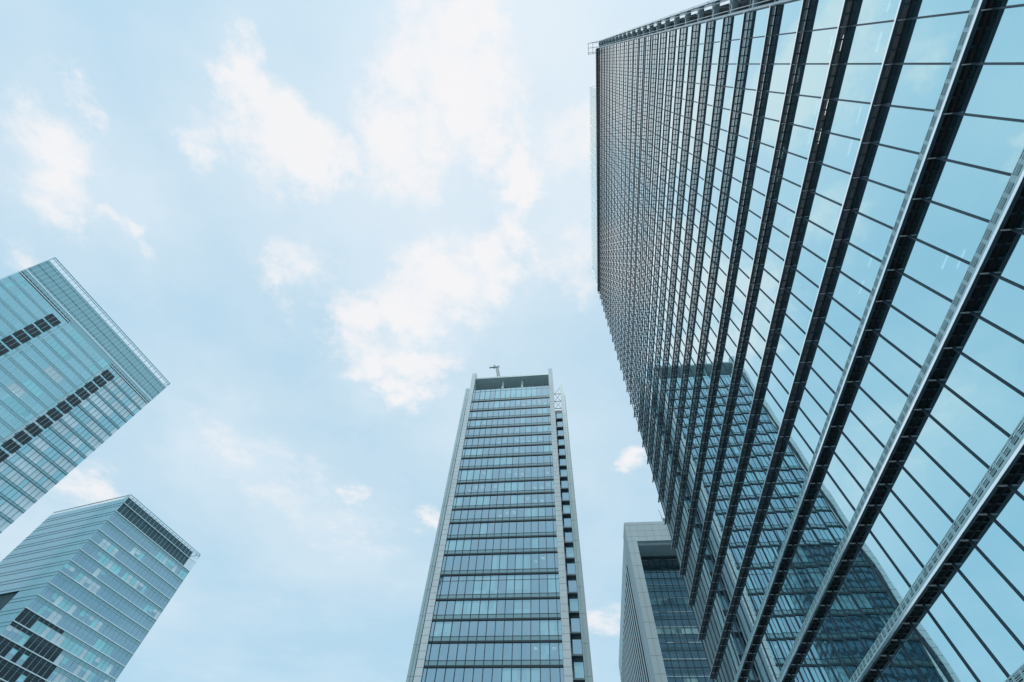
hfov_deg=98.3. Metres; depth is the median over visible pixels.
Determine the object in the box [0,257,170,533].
teal tower
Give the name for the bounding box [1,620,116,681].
ribbon window
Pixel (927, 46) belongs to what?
ribbon window
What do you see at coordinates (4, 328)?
ribbon window
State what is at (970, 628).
ribbon window
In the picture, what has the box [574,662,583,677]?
wing window
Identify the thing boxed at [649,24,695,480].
ribbon window
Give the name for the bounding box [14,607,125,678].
ribbon window
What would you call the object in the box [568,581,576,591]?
wing window
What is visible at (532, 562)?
ribbon window
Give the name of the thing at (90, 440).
ribbon window
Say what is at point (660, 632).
ribbon window
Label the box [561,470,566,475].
wing window
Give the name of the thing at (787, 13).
ribbon window
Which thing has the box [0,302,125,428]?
ribbon window
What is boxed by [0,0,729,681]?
sky
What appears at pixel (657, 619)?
ribbon window
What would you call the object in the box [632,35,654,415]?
ribbon window
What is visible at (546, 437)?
ribbon window
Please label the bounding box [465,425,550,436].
ribbon window
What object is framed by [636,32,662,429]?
ribbon window
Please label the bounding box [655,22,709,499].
ribbon window
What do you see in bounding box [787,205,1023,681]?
ribbon window
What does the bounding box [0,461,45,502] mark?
ribbon window
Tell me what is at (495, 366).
roof crane
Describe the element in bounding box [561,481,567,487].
wing window
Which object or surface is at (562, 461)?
wing window
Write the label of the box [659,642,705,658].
ribbon window
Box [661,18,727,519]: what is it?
ribbon window
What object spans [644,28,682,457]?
ribbon window
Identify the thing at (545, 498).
ribbon window
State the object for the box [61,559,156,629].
ribbon window
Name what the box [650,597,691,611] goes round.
ribbon window
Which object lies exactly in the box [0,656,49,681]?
ribbon window
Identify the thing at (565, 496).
wing window
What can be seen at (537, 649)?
ribbon window
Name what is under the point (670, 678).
ribbon window
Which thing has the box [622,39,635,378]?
ribbon window
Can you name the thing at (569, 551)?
wing window
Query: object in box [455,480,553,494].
ribbon window
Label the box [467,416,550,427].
ribbon window
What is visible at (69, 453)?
ribbon window
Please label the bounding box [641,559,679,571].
ribbon window
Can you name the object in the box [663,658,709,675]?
ribbon window
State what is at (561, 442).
wing window
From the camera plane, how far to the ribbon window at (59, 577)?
167.35 m
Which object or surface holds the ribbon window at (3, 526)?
in the teal tower at (80, 381)
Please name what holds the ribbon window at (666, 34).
in the office tower at (810, 256)
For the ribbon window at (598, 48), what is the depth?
122.82 m
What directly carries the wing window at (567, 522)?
in the stone pier tower at (497, 605)
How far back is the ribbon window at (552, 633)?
85.74 m
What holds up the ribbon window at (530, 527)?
in the stone pier tower at (497, 605)
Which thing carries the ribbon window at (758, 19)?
in the office tower at (810, 256)
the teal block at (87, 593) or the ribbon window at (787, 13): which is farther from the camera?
the teal block at (87, 593)
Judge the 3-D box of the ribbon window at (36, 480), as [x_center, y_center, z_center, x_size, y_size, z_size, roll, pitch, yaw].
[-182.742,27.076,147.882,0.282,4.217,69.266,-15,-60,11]
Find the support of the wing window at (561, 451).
in the stone pier tower at (497, 605)
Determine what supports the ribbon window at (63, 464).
in the teal tower at (80, 381)
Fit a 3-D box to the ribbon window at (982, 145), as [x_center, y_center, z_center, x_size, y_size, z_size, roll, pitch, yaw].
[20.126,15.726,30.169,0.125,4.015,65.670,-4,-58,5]
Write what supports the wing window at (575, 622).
in the stone pier tower at (497, 605)
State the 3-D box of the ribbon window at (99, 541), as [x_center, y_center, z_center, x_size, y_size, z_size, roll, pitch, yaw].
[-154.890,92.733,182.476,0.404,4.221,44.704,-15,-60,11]
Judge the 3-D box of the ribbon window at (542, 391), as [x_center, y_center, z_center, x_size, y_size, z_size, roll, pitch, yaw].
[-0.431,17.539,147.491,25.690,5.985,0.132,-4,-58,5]
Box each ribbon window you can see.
[0,277,139,415]
[0,285,132,422]
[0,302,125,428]
[0,318,117,435]
[0,335,109,443]
[0,355,101,450]
[0,369,92,458]
[0,386,84,466]
[0,404,74,474]
[0,422,65,483]
[0,441,55,492]
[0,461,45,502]
[0,478,33,512]
[0,497,22,523]
[0,516,10,533]
[0,634,87,681]
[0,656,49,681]
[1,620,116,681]
[8,272,146,409]
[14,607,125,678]
[27,594,133,665]
[39,582,141,653]
[50,570,148,641]
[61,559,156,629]
[71,548,163,618]
[81,538,170,608]
[90,529,177,598]
[99,519,183,588]
[108,510,189,579]
[422,667,563,681]
[424,642,562,664]
[429,620,561,640]
[433,599,560,618]
[436,574,559,598]
[441,553,558,573]
[444,536,557,553]
[447,520,556,537]
[450,507,555,521]
[452,493,554,508]
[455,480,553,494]
[457,466,553,482]
[460,455,552,468]
[462,444,551,457]
[464,434,551,446]
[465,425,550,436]
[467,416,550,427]
[469,407,549,418]
[470,398,549,409]
[472,386,548,400]
[598,48,600,296]
[600,47,602,303]
[603,47,605,310]
[605,46,607,317]
[607,45,610,323]
[609,45,614,330]
[611,43,617,340]
[614,42,621,345]
[616,42,625,358]
[619,41,630,368]
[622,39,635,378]
[625,38,641,388]
[628,37,647,402]
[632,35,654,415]
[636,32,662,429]
[640,31,672,443]
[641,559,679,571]
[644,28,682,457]
[644,571,683,584]
[647,584,687,597]
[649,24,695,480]
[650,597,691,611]
[653,611,696,626]
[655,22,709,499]
[656,626,701,641]
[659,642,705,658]
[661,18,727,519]
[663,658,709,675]
[667,11,748,540]
[667,676,712,681]
[674,6,775,571]
[682,0,808,601]
[691,0,843,631]
[701,0,903,671]
[713,0,972,681]
[742,0,1023,681]
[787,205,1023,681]
[868,464,1023,681]
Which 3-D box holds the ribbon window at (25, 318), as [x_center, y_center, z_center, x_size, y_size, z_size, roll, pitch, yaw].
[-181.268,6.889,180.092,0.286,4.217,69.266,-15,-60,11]
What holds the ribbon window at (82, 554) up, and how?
in the teal block at (87, 593)
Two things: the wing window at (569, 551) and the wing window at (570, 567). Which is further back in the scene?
the wing window at (569, 551)
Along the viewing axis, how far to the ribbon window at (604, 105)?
107.39 m
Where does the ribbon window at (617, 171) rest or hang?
in the office tower at (810, 256)
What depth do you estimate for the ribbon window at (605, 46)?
110.56 m
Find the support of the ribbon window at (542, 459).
in the stone pier tower at (497, 605)
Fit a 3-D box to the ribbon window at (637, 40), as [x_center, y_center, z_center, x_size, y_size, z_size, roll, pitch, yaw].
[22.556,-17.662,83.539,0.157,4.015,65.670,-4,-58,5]
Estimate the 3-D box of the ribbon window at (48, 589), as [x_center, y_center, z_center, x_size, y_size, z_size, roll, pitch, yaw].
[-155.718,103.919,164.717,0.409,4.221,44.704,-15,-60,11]
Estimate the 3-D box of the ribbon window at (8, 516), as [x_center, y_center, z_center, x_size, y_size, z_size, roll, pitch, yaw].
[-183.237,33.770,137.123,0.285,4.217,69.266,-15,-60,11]
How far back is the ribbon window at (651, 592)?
134.07 m
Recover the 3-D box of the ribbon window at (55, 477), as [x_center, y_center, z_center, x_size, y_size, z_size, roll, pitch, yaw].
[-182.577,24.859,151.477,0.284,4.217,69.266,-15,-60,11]
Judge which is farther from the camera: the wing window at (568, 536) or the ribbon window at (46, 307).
the ribbon window at (46, 307)
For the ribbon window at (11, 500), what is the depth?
154.77 m
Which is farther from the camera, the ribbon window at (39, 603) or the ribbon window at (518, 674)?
the ribbon window at (39, 603)
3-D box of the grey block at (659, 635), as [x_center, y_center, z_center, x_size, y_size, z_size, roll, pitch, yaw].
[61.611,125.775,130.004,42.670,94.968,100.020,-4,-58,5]
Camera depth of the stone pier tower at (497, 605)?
100.04 m
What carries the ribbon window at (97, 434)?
in the teal tower at (80, 381)
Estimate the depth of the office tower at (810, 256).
25.95 m
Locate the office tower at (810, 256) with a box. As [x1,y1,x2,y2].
[588,0,1023,681]
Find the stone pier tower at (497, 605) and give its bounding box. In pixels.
[406,368,592,681]
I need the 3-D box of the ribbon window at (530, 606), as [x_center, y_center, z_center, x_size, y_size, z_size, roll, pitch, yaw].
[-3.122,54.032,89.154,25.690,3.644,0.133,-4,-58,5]
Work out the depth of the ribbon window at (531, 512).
107.92 m
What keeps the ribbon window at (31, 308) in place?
in the teal tower at (80, 381)
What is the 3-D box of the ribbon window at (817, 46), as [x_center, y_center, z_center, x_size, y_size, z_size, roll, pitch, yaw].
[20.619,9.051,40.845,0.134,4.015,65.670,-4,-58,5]
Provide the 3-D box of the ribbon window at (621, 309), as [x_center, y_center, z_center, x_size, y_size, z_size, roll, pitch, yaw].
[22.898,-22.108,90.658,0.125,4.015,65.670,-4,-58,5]
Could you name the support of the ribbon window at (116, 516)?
in the teal block at (87, 593)
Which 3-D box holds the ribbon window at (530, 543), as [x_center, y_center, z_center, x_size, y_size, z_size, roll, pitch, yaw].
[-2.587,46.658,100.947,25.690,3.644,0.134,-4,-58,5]
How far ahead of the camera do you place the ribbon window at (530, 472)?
118.44 m
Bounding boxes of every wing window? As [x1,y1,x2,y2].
[558,439,564,444]
[559,449,564,454]
[560,459,565,464]
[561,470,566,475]
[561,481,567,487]
[562,493,568,499]
[563,505,569,512]
[564,518,571,526]
[565,532,572,541]
[566,547,573,556]
[567,563,575,573]
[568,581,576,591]
[570,599,578,610]
[571,618,580,631]
[572,640,581,653]
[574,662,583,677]
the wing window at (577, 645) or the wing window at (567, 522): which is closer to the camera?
the wing window at (577, 645)
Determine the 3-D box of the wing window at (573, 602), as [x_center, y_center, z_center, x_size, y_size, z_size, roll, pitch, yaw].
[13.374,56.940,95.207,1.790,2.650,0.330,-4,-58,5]
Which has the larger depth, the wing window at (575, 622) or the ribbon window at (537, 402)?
the ribbon window at (537, 402)
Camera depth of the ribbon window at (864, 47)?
27.38 m
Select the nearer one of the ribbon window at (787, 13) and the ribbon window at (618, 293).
the ribbon window at (787, 13)
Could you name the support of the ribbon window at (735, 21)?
in the office tower at (810, 256)
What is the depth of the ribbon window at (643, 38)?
74.96 m
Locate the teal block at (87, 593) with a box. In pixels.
[0,494,200,681]
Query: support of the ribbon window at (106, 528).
in the teal block at (87, 593)
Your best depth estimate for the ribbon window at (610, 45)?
103.66 m
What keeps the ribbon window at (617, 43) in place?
in the office tower at (810, 256)
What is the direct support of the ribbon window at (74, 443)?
in the teal tower at (80, 381)
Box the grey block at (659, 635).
[619,521,712,681]
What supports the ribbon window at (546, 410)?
in the stone pier tower at (497, 605)
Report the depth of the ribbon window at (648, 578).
137.42 m
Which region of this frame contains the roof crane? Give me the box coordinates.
[489,365,499,376]
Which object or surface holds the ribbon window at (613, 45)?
in the office tower at (810, 256)
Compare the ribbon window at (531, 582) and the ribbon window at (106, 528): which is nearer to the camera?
the ribbon window at (531, 582)
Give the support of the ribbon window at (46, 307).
in the teal tower at (80, 381)
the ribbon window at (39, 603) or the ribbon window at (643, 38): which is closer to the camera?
the ribbon window at (643, 38)
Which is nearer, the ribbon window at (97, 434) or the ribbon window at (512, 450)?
the ribbon window at (512, 450)
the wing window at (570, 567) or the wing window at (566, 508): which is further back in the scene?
the wing window at (566, 508)
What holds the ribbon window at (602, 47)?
in the office tower at (810, 256)
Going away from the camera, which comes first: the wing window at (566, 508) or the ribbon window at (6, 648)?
the wing window at (566, 508)
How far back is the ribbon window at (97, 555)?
178.10 m

